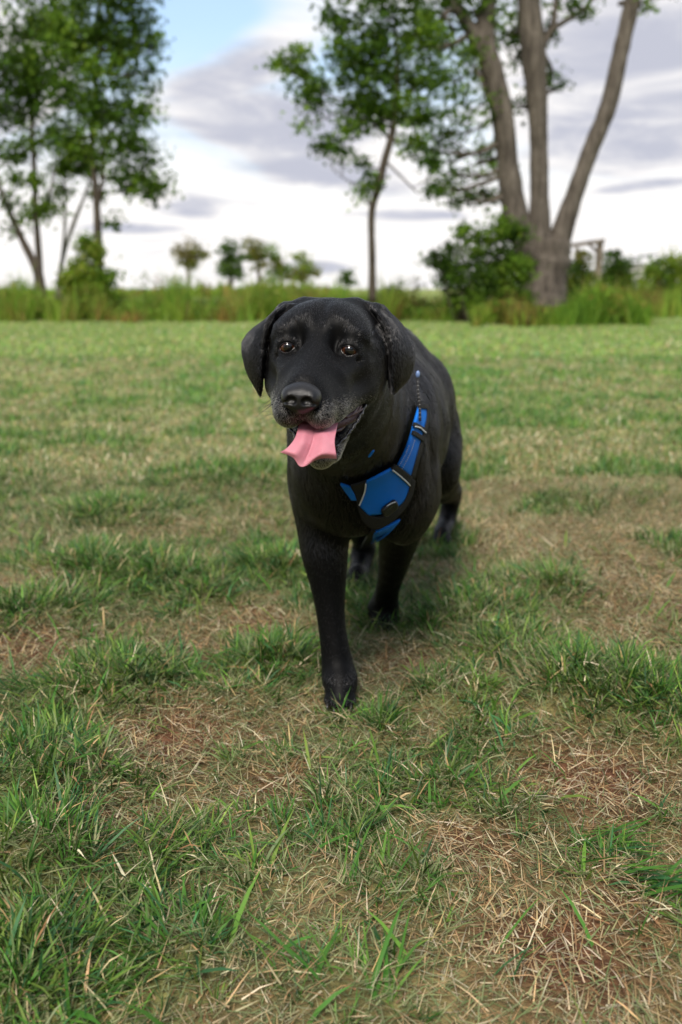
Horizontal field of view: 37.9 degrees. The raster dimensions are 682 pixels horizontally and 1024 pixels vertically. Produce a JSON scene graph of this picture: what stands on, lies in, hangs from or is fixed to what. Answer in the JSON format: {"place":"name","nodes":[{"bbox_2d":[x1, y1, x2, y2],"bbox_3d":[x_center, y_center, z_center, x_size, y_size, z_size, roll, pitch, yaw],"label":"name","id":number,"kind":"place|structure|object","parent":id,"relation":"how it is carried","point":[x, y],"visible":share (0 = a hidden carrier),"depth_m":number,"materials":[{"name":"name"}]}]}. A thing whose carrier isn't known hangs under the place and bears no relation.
{"place":"outdoors","nodes":[
{"label":"outdoors","id":0,"kind":"place"},
{"bbox_2d":[0,289,681,1023],"bbox_3d":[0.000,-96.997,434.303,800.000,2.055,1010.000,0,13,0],"label":"ground","id":1,"kind":"structure","parent":0,"point":[166,735],"depth_m":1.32,"materials":[{"name":"green plant"}]},
{"bbox_2d":[2,275,28,295],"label":"tall weed","id":2,"kind":"object","parent":1,"relation":"on","point":[13,280],"visible":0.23,"depth_m":19.96,"materials":[{"name":"green plant"}]},
{"bbox_2d":[42,136,112,299],"bbox_3d":[-5.816,-6.550,22.068,1.571,3.634,1.290,0,13,0],"label":"thin tree","id":3,"kind":"object","parent":1,"relation":"on","point":[65,168],"visible":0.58,"depth_m":21.92,"materials":[{"name":"green plant"}]},
{"bbox_2d":[51,229,128,319],"bbox_3d":[-4.962,-4.682,19.687,1.520,1.791,0.983,0,13,0],"label":"round bush","id":4,"kind":"object","parent":1,"relation":"on","point":[88,247],"visible":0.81,"depth_m":19.51,"materials":[{"name":"green plant"}]},
{"bbox_2d":[131,269,157,307],"bbox_3d":[-3.908,-4.413,20.107,0.643,1.091,0.511,7,15,30],"label":"tall weed","id":5,"kind":"object","parent":1,"relation":"on","point":[144,291],"visible":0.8,"depth_m":20.07,"materials":[{"name":"green plant"}]},
{"bbox_2d":[149,275,174,305],"bbox_3d":[-3.620,-4.408,20.390,0.574,0.970,0.650,9,16,35],"label":"tall weed","id":6,"kind":"object","parent":1,"relation":"on","point":[160,281],"visible":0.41,"depth_m":20.26,"materials":[{"name":"green plant"}]},
{"bbox_2d":[168,235,212,288],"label":"tree","id":7,"kind":"object","parent":1,"relation":"on","point":[189,256],"visible":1,"depth_m":106.14,"materials":[{"name":"green plant"}]},
{"bbox_2d":[192,276,214,311],"bbox_3d":[-2.792,-4.348,20.138,0.507,0.885,0.546,5,14,22],"label":"tall weed","id":8,"kind":"object","parent":1,"relation":"on","point":[200,290],"visible":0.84,"depth_m":20.12,"materials":[{"name":"green plant"}]},
{"bbox_2d":[210,236,254,286],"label":"tree","id":9,"kind":"object","parent":1,"relation":"on","point":[230,258],"visible":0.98,"depth_m":96.71,"materials":[{"name":"green plant"}]},
{"bbox_2d":[238,234,289,285],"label":"tree","id":10,"kind":"object","parent":1,"relation":"on","point":[257,253],"visible":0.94,"depth_m":101.38,"materials":[{"name":"green plant"}]},
{"bbox_2d":[264,256,296,283],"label":"tree","id":11,"kind":"object","parent":1,"relation":"on","point":[282,271],"visible":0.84,"depth_m":101.80,"materials":[{"name":"green plant"}]},
{"bbox_2d":[282,250,330,283],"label":"tree","id":12,"kind":"object","parent":1,"relation":"on","point":[308,272],"visible":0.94,"depth_m":101.65,"materials":[{"name":"green plant"}]},
{"bbox_2d":[0,275,651,323],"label":"weeds","id":13,"kind":"object","parent":1,"relation":"on","point":[437,309],"visible":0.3,"depth_m":19.15,"materials":[{"name":"green plant"}]},
{"bbox_2d":[0,314,681,490],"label":"grass","id":14,"kind":"structure","parent":1,"relation":"on","point":[207,458],"depth_m":5.69,"materials":[{"name":"green plant"}]},
{"bbox_2d":[0,247,681,327],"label":"brush","id":15,"kind":"object","parent":1,"relation":"on","point":[582,312],"visible":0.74,"depth_m":18.91,"materials":[{"name":"green plant"}]},
{"bbox_2d":[0,0,85,296],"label":"forked tree","id":16,"kind":"object","parent":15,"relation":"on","point":[27,64],"visible":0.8,"depth_m":20.61,"materials":[{"name":"green plant"}]},
{"bbox_2d":[22,0,184,272],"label":"poplar tree","id":17,"kind":"object","parent":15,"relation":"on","point":[98,34],"visible":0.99,"depth_m":19.51,"materials":[{"name":"green plant"}]},
{"bbox_2d":[254,0,459,302],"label":"young maple","id":18,"kind":"object","parent":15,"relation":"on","point":[368,69],"visible":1,"depth_m":16.74,"materials":[{"name":"green plant"}]},
{"bbox_2d":[333,267,359,289],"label":"tree","id":19,"kind":"object","parent":1,"relation":"on","point":[346,275],"visible":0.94,"depth_m":106.82,"materials":[{"name":"green plant"}]},
{"bbox_2d":[241,296,462,714],"bbox_3d":[0.087,-0.088,1.927,0.286,0.655,1.650,2,13,7],"label":"dog","id":20,"kind":"object","parent":1,"relation":"on","point":[338,375],"visible":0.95,"depth_m":1.43},
{"bbox_2d":[340,371,429,548],"bbox_3d":[0.067,-0.053,1.852,0.137,0.471,0.820,0,13,0],"label":"dog harness","id":21,"kind":"object","parent":20,"relation":"attached to","point":[388,493],"visible":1,"depth_m":1.48,"materials":[{"name":"blue fabric"}]},
{"bbox_2d":[390,275,415,294],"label":"tall weed","id":22,"kind":"object","parent":1,"relation":"on","point":[402,282],"visible":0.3,"depth_m":19.89,"materials":[{"name":"green plant"}]},
{"bbox_2d":[406,274,428,307],"bbox_3d":[1.541,-4.322,20.162,0.502,1.022,0.668,-9,16,-34],"label":"tall weed","id":23,"kind":"object","parent":1,"relation":"on","point":[415,288],"visible":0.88,"depth_m":20.11,"materials":[{"name":"green plant"}]},
{"bbox_2d":[414,205,549,321],"bbox_3d":[2.658,-4.670,18.890,2.597,2.123,1.980,0,13,0],"label":"bush","id":24,"kind":"object","parent":1,"relation":"on","point":[493,276],"visible":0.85,"depth_m":18.41,"materials":[{"name":"green plant"}]},
{"bbox_2d":[354,0,676,307],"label":"maple tree","id":25,"kind":"object","parent":1,"relation":"on","point":[530,35],"visible":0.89,"depth_m":18.77,"materials":[{"name":"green plant"}]},
{"bbox_2d":[566,248,606,300],"bbox_3d":[5.331,-5.173,22.386,1.290,1.545,1.080,0,13,0],"label":"bush","id":26,"kind":"object","parent":1,"relation":"on","point":[577,269],"visible":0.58,"depth_m":22.24,"materials":[{"name":"green plant"}]},
{"bbox_2d":[572,239,604,284],"bbox_3d":[5.625,-5.369,22.864,0.748,1.763,0.200,0,13,0],"label":"wooden frame","id":27,"kind":"object","parent":1,"relation":"on","point":[598,250],"visible":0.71,"depth_m":22.69,"materials":[{"name":"brown wood"}]},
{"bbox_2d":[589,246,643,291],"bbox_3d":[7.201,-6.146,26.294,1.452,1.721,1.155,0,13,0],"label":"bush","id":28,"kind":"object","parent":1,"relation":"on","point":[612,268],"visible":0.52,"depth_m":26.06,"materials":[{"name":"green plant"}]},
{"bbox_2d":[635,244,681,297],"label":"hedge bush","id":29,"kind":"object","parent":1,"relation":"on","point":[669,264],"visible":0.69,"depth_m":27.07,"materials":[{"name":"green plant"}]},
{"bbox_2d":[0,0,681,288],"label":"sky","id":30,"kind":"structure","parent":0,"point":[240,169],"materials":[{"name":"white"}]},
{"bbox_2d":[615,253,658,289],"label":"garden shed","id":31,"kind":"structure","parent":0,"point":[641,257],"depth_m":34.99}
]}

